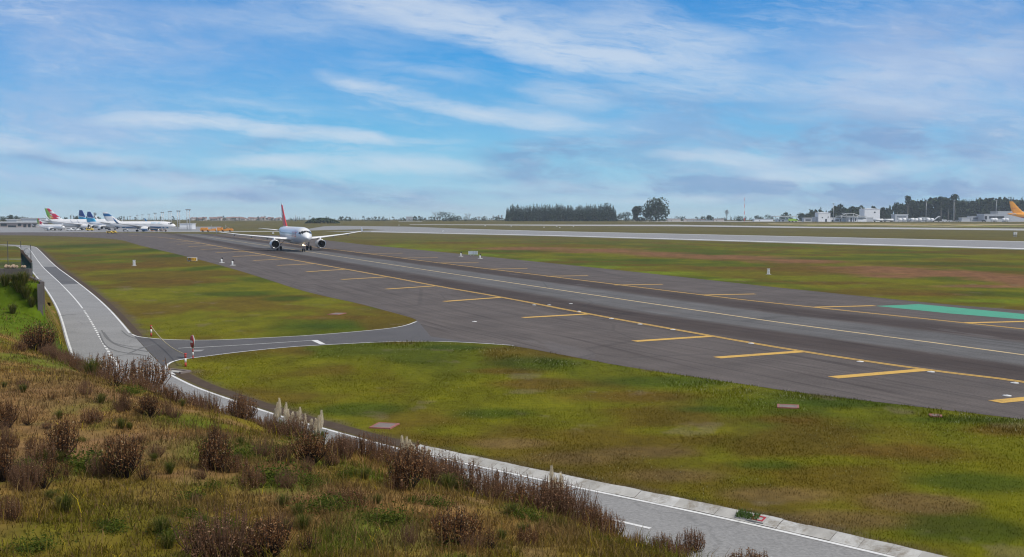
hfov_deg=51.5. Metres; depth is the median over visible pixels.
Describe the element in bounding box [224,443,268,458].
green weed
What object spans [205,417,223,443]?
dry shrub
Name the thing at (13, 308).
grass tussock
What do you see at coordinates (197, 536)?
dry stalks
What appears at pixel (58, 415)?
grass tussock
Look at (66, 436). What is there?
dry shrub
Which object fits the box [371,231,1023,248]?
runway edge line
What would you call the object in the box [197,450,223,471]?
dry stalks
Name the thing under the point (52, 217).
airliner
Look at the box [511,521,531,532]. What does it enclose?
grass tussock
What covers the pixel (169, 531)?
green weed
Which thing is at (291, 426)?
roadside weed
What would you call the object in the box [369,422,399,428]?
drain cover
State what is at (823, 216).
workshop
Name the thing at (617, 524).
roadside weed
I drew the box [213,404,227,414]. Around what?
roadside weed
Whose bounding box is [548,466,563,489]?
pampas grass
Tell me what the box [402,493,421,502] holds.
green weed
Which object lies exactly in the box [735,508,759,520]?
grass tuft
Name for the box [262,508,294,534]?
dry weed
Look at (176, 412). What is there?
dry weed
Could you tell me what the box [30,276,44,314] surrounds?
retaining wall
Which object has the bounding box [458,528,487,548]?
dry stalks
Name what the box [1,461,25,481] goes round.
dry stalks
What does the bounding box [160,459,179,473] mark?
grass tussock
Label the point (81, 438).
green weed
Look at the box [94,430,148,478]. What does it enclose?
dry shrub
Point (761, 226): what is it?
taxiway
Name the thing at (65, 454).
dry stalks
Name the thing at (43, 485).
dry stalks
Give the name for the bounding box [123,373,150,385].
roadside weed
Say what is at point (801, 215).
broadleaf tree
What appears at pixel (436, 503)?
green weed
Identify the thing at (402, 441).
pampas grass
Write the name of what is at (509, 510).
grass tussock
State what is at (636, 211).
eucalyptus tree
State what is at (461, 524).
dry shrub
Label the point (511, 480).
roadside weed
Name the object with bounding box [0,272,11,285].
grass tussock
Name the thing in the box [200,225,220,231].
roadworks machine
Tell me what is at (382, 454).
roadside weed
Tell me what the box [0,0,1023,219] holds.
sky
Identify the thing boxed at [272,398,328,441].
pampas grass
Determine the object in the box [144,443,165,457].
dry weed
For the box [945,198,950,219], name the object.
eucalyptus tree
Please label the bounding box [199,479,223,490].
green weed
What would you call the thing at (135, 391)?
green weed
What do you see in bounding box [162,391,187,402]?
roadside weed
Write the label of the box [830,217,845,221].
shed
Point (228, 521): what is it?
green weed
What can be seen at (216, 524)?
dry shrub
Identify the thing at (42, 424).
dry weed
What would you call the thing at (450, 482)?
grass tussock
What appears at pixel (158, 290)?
ground
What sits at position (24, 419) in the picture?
dry weed
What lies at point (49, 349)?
roadside weed
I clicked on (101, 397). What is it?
grass tussock
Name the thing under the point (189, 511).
green weed
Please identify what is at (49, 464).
dry shrub
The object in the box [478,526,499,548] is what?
dry stalks
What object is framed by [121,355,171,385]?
dry shrub
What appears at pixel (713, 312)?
taxiway centre line
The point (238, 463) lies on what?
dry stalks
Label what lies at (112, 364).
dry shrub
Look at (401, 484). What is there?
dry stalks
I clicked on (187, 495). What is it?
green weed
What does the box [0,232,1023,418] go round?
taxiway
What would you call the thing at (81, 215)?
airliner
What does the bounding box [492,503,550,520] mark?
green weed
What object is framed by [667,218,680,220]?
house
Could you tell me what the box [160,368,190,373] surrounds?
storm drain
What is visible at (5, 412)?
dry shrub
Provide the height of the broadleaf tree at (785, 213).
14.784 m
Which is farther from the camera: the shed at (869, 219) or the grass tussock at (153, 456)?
the shed at (869, 219)
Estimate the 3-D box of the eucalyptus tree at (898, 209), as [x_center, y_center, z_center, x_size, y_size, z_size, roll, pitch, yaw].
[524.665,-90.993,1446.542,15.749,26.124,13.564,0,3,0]
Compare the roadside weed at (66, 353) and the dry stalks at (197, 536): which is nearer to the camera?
the dry stalks at (197, 536)
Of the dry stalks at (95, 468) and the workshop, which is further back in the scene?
the workshop
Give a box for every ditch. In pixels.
[40,250,142,335]
[175,373,415,447]
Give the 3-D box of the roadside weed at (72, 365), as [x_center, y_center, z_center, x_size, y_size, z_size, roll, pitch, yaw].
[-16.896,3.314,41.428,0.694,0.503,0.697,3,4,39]
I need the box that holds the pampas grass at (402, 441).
[400,435,429,458]
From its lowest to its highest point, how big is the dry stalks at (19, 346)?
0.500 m
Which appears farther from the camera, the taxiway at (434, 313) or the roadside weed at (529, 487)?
the taxiway at (434, 313)
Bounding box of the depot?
[891,214,908,220]
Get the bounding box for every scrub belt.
[187,217,334,220]
[338,216,505,220]
[617,216,801,220]
[800,207,888,220]
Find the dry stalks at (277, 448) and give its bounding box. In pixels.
[266,443,285,462]
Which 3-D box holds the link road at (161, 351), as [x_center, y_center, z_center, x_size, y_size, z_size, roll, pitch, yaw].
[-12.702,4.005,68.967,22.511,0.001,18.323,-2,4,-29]
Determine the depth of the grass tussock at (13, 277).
57.03 m
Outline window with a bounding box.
[989,216,1003,218]
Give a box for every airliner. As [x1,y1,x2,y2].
[33,218,64,230]
[41,208,107,228]
[70,210,105,228]
[77,212,118,229]
[100,212,175,231]
[216,203,362,251]
[1008,201,1023,217]
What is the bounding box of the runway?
[309,226,1023,249]
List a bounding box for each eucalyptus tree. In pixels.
[631,206,642,220]
[641,197,669,220]
[880,207,886,218]
[892,202,903,213]
[904,195,912,213]
[936,196,946,220]
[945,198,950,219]
[949,194,959,220]
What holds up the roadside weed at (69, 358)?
on the hillside
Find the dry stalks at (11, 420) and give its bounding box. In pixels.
[3,411,14,427]
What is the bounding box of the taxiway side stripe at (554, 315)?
[523,314,585,317]
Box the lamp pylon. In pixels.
[176,210,180,227]
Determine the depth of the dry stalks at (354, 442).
26.78 m
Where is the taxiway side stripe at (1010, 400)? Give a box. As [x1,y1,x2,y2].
[989,397,1023,402]
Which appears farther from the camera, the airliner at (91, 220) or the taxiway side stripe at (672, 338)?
the airliner at (91, 220)
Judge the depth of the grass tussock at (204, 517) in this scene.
16.53 m
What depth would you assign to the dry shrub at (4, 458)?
19.82 m
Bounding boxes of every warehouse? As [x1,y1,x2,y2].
[977,214,1013,220]
[990,211,1023,220]
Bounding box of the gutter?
[418,444,946,556]
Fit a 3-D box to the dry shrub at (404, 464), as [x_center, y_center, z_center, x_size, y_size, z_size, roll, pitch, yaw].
[-2.207,3.908,21.847,0.983,0.960,1.042,1,3,22]
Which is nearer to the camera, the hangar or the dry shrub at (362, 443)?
the dry shrub at (362, 443)
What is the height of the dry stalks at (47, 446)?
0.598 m
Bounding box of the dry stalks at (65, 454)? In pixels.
[59,448,70,461]
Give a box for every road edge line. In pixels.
[4,244,129,332]
[19,247,72,353]
[169,372,894,556]
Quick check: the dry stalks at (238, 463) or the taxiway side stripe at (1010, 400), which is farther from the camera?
the taxiway side stripe at (1010, 400)
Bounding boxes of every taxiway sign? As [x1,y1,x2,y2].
[187,257,196,261]
[468,251,477,255]
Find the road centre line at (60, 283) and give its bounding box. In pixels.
[31,251,82,307]
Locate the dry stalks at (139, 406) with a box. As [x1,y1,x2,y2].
[128,394,159,414]
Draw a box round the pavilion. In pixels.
[835,213,866,221]
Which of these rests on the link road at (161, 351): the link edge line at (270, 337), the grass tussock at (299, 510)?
the link edge line at (270, 337)
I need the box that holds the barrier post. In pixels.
[184,353,186,366]
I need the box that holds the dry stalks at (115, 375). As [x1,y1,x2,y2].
[105,370,126,386]
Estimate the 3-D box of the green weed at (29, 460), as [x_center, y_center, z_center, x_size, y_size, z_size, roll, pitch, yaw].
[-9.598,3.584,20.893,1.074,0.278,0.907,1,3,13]
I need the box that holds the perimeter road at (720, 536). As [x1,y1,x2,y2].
[0,244,886,556]
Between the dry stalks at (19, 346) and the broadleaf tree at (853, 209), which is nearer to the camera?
the dry stalks at (19, 346)
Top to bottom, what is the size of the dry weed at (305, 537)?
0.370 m
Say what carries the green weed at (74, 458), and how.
on the hillside
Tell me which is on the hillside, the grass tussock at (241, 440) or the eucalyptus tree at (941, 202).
the grass tussock at (241, 440)
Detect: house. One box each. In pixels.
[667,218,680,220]
[753,219,772,220]
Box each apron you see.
[0,227,215,231]
[654,221,1023,221]
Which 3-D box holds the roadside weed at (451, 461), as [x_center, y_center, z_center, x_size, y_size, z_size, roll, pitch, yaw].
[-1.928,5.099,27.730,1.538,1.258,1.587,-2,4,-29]
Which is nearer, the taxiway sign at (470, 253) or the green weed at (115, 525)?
the green weed at (115, 525)
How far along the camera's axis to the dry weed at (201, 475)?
20.36 m
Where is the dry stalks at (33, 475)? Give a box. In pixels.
[14,461,42,486]
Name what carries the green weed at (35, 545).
on the hillside
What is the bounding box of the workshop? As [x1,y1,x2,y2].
[815,212,829,221]
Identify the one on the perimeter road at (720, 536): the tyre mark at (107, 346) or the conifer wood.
the tyre mark at (107, 346)
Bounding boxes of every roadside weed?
[37,345,54,355]
[41,342,60,359]
[56,349,78,363]
[57,349,76,359]
[58,352,82,364]
[69,357,85,368]
[72,357,88,371]
[76,364,84,372]
[86,365,112,379]
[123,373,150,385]
[130,375,149,390]
[145,381,160,393]
[149,379,170,396]
[158,384,183,402]
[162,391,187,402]
[184,390,201,404]
[187,395,210,408]
[195,389,220,412]
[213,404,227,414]
[225,391,258,419]
[230,395,254,418]
[255,412,279,428]
[266,421,287,435]
[275,412,313,438]
[275,413,308,435]
[365,430,396,458]
[367,446,393,463]
[387,440,433,464]
[392,445,436,477]
[418,459,459,482]
[419,448,458,480]
[426,455,467,476]
[434,456,483,490]
[470,467,514,502]
[480,468,530,501]
[499,475,542,504]
[511,478,569,507]
[522,474,587,516]
[534,476,577,517]
[560,489,601,524]
[581,504,612,533]
[602,510,624,534]
[628,531,646,542]
[650,530,673,550]
[671,542,689,555]
[672,541,691,555]
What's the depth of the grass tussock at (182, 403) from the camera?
30.75 m
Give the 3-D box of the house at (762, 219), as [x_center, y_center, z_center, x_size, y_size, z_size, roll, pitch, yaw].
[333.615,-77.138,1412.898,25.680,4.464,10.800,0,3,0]
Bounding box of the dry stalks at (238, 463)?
[223,456,249,472]
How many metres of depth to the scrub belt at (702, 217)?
1597.74 m
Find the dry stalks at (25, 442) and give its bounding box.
[20,437,36,447]
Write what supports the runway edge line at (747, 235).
on the runway
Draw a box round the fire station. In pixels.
[771,216,797,221]
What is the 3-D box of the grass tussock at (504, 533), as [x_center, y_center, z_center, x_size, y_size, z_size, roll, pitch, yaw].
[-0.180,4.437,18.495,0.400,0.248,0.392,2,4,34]
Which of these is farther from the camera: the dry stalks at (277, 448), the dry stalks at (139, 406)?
the dry stalks at (139, 406)
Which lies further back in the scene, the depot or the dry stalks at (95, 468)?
the depot
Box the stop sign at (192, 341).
[190,335,194,358]
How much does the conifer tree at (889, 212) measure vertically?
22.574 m
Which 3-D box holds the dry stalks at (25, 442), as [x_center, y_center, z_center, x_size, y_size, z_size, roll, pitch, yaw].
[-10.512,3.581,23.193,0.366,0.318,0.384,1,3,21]
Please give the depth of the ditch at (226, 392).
44.22 m
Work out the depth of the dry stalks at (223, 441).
24.44 m
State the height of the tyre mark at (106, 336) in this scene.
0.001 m
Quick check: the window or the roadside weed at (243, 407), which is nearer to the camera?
the roadside weed at (243, 407)
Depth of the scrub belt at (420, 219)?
1541.85 m
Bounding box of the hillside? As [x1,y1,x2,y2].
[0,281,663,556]
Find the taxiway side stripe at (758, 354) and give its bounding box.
[717,351,801,357]
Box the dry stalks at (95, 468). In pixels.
[84,449,116,476]
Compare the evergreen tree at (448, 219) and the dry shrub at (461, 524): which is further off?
the evergreen tree at (448, 219)
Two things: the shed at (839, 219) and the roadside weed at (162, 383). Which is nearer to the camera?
the roadside weed at (162, 383)
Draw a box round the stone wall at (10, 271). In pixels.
[0,264,31,276]
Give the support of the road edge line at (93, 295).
on the perimeter road at (720, 536)
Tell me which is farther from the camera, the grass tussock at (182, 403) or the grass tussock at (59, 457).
the grass tussock at (182, 403)
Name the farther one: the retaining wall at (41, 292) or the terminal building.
the terminal building
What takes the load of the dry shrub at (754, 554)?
on the hillside
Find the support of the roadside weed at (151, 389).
on the hillside
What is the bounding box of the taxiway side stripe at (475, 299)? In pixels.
[446,297,502,301]
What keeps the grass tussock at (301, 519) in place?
on the hillside
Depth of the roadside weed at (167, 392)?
34.03 m
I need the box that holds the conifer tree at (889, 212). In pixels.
[887,205,891,218]
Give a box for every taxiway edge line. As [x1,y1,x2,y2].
[171,238,1023,381]
[215,235,1022,328]
[250,238,1018,328]
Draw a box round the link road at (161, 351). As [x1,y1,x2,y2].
[135,321,465,366]
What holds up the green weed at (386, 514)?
on the hillside
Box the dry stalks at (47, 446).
[25,437,58,463]
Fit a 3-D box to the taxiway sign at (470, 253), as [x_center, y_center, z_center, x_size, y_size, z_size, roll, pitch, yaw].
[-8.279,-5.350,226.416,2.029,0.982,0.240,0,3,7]
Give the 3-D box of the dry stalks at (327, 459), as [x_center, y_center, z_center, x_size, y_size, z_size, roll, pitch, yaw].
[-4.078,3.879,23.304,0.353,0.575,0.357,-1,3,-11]
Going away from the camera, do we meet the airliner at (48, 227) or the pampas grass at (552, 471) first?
the pampas grass at (552, 471)
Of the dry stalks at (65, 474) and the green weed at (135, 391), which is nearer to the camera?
the dry stalks at (65, 474)
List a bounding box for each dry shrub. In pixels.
[0,400,20,425]
[0,418,16,446]
[0,433,17,481]
[6,450,45,491]
[16,321,59,351]
[41,454,64,477]
[43,409,80,457]
[87,353,124,377]
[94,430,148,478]
[116,387,129,407]
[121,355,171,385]
[138,388,162,418]
[168,499,267,556]
[193,430,238,470]
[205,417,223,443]
[240,514,298,556]
[286,428,334,464]
[325,431,355,459]
[352,430,375,456]
[379,446,429,490]
[427,503,486,547]
[675,527,705,552]
[728,547,768,556]
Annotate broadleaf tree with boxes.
[615,212,632,220]
[781,212,791,218]
[797,213,806,219]
[831,204,846,216]
[846,206,858,215]
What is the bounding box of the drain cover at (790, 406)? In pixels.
[777,404,798,408]
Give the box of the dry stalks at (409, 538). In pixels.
[400,519,419,545]
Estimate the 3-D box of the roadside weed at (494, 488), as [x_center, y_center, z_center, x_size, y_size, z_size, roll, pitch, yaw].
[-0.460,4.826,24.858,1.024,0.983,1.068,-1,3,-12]
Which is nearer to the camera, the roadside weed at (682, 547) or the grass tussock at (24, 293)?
the roadside weed at (682, 547)
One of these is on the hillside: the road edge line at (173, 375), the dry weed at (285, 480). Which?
the dry weed at (285, 480)
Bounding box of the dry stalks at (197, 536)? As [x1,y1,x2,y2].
[181,519,210,554]
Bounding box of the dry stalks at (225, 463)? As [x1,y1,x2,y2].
[213,450,238,472]
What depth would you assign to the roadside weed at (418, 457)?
25.86 m
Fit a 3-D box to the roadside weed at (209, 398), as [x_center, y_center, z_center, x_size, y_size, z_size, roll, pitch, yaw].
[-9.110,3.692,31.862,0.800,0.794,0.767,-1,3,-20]
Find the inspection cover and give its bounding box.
[748,514,768,523]
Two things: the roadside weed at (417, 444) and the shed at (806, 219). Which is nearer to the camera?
the roadside weed at (417, 444)
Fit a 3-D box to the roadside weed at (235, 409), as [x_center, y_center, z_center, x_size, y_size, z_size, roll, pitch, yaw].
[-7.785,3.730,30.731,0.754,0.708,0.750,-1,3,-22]
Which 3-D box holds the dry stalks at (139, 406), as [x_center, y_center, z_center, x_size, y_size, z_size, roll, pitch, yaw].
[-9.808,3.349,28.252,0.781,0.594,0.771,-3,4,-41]
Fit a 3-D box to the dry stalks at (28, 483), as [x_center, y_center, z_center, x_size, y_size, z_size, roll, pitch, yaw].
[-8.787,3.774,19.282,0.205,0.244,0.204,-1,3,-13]
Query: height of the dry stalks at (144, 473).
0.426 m
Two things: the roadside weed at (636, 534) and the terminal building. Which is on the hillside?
the roadside weed at (636, 534)
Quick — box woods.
[1,216,793,220]
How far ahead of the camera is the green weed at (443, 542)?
16.64 m
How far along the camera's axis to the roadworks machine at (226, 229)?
643.28 m
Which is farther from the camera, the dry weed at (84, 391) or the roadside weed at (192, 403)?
the roadside weed at (192, 403)
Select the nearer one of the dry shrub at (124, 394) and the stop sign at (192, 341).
the dry shrub at (124, 394)
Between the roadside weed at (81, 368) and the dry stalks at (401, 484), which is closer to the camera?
the dry stalks at (401, 484)
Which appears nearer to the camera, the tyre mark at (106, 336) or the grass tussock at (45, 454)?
the grass tussock at (45, 454)
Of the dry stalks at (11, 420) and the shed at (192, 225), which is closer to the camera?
the dry stalks at (11, 420)
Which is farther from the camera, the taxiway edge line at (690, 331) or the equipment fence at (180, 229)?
the equipment fence at (180, 229)
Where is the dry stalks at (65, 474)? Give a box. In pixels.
[62,470,72,479]
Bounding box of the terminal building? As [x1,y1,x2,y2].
[0,218,47,226]
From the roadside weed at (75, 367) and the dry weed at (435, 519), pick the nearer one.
the dry weed at (435, 519)
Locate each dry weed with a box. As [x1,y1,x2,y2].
[0,494,25,521]
[15,378,29,388]
[18,413,37,425]
[40,421,51,428]
[76,383,93,394]
[79,407,104,423]
[104,436,116,445]
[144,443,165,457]
[166,406,183,417]
[194,467,208,479]
[236,465,266,489]
[250,438,273,456]
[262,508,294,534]
[274,442,291,459]
[274,466,299,488]
[294,528,321,551]
[301,456,314,471]
[325,488,336,497]
[337,486,367,506]
[432,512,447,530]
[516,523,538,546]
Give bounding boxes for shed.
[179,223,195,228]
[802,218,811,221]
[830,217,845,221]
[867,217,872,221]
[959,218,969,220]
[967,216,977,220]
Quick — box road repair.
[44,267,77,284]
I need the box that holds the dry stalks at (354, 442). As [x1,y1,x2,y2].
[348,433,358,451]
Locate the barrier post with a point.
(185, 360)
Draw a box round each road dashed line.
[83,310,115,360]
[116,362,650,528]
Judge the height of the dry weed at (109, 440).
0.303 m
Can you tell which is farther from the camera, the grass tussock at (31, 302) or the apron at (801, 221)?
the apron at (801, 221)
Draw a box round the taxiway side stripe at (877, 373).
[828,369,928,377]
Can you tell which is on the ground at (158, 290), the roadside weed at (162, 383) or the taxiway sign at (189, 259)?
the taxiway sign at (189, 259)
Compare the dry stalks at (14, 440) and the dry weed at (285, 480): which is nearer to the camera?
the dry weed at (285, 480)
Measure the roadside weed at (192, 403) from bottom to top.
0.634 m
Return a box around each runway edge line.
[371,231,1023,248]
[476,229,1019,241]
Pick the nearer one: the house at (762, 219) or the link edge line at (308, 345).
the link edge line at (308, 345)
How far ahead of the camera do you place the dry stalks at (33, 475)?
19.60 m
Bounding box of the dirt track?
[768,223,1012,225]
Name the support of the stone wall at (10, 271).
on the hillside
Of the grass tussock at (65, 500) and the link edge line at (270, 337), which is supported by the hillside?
the grass tussock at (65, 500)
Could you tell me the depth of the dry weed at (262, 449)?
23.51 m
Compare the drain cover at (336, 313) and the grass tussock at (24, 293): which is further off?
the drain cover at (336, 313)
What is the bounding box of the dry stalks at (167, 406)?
[160,397,172,414]
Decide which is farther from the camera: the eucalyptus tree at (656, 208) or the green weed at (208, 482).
the eucalyptus tree at (656, 208)
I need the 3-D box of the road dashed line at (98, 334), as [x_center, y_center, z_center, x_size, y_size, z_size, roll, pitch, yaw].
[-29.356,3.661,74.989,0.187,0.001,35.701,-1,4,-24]
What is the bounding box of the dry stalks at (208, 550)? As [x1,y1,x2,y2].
[195,526,237,555]
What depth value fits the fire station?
1254.07 m
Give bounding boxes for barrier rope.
[151,326,183,353]
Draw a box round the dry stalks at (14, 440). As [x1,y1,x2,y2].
[8,434,19,446]
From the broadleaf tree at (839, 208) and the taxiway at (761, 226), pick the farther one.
the broadleaf tree at (839, 208)
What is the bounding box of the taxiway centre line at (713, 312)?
[210,237,1023,354]
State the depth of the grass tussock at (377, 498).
20.07 m
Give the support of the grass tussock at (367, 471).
on the hillside
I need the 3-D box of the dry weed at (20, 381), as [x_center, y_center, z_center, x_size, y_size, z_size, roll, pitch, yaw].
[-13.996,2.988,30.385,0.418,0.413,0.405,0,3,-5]
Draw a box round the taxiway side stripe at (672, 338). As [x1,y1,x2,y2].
[632,336,714,341]
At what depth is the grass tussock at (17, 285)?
56.80 m
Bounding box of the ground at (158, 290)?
[0,220,1023,556]
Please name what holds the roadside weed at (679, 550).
on the hillside
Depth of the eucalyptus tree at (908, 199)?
1446.01 m
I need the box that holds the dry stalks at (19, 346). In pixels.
[11,341,27,351]
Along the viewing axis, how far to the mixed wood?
1493.97 m
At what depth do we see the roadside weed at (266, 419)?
30.80 m
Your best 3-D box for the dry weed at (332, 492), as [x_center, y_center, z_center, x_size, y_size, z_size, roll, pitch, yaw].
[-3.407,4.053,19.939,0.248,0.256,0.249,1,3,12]
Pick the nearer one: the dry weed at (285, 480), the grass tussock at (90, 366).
the dry weed at (285, 480)
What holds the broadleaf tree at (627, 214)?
on the ground at (158, 290)
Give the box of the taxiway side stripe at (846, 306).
[824,305,873,306]
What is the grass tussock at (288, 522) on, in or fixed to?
on the hillside
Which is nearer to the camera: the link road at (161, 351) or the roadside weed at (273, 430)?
the roadside weed at (273, 430)
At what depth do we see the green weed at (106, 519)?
17.04 m
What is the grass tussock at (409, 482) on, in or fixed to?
on the hillside
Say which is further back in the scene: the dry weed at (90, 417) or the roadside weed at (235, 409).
the roadside weed at (235, 409)
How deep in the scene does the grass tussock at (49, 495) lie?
18.28 m
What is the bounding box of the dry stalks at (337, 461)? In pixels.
[325,454,339,465]
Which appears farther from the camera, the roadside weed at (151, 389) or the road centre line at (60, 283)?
the road centre line at (60, 283)
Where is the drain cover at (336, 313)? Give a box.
[327,313,345,314]
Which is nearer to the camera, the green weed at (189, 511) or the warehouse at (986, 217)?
the green weed at (189, 511)
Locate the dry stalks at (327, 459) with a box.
[320,444,333,465]
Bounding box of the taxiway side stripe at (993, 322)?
[963,321,1023,322]
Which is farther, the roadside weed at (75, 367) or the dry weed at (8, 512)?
the roadside weed at (75, 367)
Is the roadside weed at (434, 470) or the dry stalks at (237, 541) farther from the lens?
the roadside weed at (434, 470)
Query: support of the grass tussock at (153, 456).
on the hillside
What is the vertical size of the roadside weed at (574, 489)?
1.189 m
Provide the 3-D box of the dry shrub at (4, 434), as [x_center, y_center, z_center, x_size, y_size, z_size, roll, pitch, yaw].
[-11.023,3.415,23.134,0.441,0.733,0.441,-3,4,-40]
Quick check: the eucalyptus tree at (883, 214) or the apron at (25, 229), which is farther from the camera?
the eucalyptus tree at (883, 214)
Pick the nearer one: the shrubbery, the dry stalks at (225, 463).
the dry stalks at (225, 463)
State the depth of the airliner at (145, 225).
640.12 m
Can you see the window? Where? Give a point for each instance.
(999, 217)
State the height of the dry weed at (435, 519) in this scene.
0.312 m
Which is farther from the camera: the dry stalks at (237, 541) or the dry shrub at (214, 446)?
the dry shrub at (214, 446)
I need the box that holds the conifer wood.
[505,202,616,220]
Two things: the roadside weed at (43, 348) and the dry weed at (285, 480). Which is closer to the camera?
the dry weed at (285, 480)
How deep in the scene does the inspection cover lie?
27.60 m
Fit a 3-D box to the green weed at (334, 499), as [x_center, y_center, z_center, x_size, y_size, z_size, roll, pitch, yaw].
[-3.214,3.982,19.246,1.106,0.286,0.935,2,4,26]
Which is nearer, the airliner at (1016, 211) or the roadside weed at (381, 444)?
the roadside weed at (381, 444)
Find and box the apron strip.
[214,231,278,231]
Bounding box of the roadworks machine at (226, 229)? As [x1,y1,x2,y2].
[216,225,232,231]
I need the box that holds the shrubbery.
[305,217,339,222]
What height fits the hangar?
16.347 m
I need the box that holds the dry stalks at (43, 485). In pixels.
[34,467,57,488]
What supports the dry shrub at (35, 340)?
on the hillside
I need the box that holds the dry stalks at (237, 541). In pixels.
[224,526,256,554]
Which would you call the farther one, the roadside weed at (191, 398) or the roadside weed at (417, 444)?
the roadside weed at (191, 398)
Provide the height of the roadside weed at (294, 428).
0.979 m
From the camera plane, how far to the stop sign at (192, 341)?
59.81 m
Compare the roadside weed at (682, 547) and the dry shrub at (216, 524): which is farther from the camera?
the roadside weed at (682, 547)
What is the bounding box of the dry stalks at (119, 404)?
[112,397,132,411]
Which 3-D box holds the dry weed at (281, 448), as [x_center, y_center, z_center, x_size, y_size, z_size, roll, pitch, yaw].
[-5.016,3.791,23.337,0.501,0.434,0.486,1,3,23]
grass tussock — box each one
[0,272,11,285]
[4,303,18,313]
[6,271,18,283]
[11,277,24,292]
[15,268,34,284]
[18,283,32,298]
[19,383,26,392]
[26,295,37,306]
[36,447,55,462]
[42,489,58,499]
[49,492,76,512]
[51,410,63,418]
[54,449,65,461]
[74,355,107,374]
[95,392,107,403]
[117,418,130,428]
[125,422,134,429]
[145,514,178,534]
[149,453,157,460]
[156,530,181,548]
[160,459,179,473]
[177,398,185,405]
[191,513,214,524]
[236,436,244,445]
[273,492,292,507]
[279,517,297,535]
[287,501,308,518]
[291,512,316,529]
[357,467,370,479]
[369,492,385,503]
[403,476,417,488]
[435,471,458,488]
[454,476,471,491]
[495,528,508,539]
[502,502,520,514]
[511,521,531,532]
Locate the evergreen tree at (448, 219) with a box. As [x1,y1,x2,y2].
[432,212,456,220]
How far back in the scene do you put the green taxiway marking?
91.28 m
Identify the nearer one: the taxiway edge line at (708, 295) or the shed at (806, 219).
the taxiway edge line at (708, 295)
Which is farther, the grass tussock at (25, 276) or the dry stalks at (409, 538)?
the grass tussock at (25, 276)
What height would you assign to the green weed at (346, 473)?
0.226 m
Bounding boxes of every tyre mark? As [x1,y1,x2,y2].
[99,333,134,353]
[102,332,149,351]
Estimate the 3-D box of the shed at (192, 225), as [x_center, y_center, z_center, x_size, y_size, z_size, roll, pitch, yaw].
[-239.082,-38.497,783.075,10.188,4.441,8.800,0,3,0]
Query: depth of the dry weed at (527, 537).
18.12 m
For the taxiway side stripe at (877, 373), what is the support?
on the taxiway at (434, 313)
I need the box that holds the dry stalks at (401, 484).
[383,468,409,490]
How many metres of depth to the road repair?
144.78 m
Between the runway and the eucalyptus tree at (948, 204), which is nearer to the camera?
the runway
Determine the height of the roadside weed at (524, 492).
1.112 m
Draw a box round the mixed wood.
[886,197,1023,220]
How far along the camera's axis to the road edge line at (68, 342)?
79.90 m
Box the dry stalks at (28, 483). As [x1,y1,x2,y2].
[21,480,32,491]
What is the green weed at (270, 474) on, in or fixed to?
on the hillside
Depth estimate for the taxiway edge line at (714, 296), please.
104.31 m
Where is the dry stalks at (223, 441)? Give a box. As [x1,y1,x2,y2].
[206,428,229,443]
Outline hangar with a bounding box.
[859,208,879,221]
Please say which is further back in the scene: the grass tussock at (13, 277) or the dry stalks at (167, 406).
the grass tussock at (13, 277)
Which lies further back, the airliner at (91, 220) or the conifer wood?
the conifer wood
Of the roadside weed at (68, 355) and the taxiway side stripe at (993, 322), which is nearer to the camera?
the roadside weed at (68, 355)
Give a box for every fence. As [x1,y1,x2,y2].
[1,241,32,273]
[172,228,191,230]
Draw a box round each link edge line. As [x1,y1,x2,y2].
[132,321,416,339]
[165,341,503,367]
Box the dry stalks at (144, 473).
[134,458,151,479]
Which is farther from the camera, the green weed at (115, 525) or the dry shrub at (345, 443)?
the dry shrub at (345, 443)
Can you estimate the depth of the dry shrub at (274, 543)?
15.15 m
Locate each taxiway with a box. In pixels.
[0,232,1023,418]
[410,224,1023,229]
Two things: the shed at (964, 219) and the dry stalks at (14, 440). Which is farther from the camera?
the shed at (964, 219)
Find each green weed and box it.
[0,525,78,556]
[14,455,43,466]
[42,444,115,477]
[72,435,90,441]
[82,515,137,539]
[85,516,121,526]
[115,384,147,395]
[139,521,192,544]
[164,505,209,520]
[170,485,213,501]
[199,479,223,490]
[209,508,239,526]
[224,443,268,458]
[226,459,328,487]
[283,484,367,515]
[296,471,329,486]
[306,491,357,503]
[329,467,360,478]
[345,499,428,532]
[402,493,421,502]
[406,493,461,511]
[422,531,474,548]
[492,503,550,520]
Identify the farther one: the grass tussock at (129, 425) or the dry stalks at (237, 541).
the grass tussock at (129, 425)
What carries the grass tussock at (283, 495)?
on the hillside
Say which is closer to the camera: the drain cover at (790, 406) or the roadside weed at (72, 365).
the roadside weed at (72, 365)
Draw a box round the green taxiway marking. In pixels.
[882,304,1023,318]
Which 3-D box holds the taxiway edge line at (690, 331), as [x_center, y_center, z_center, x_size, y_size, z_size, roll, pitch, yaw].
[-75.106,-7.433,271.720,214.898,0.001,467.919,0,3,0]
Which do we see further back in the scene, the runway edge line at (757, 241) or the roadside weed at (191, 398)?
the runway edge line at (757, 241)
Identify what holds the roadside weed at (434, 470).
on the hillside
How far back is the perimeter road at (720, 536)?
29.56 m

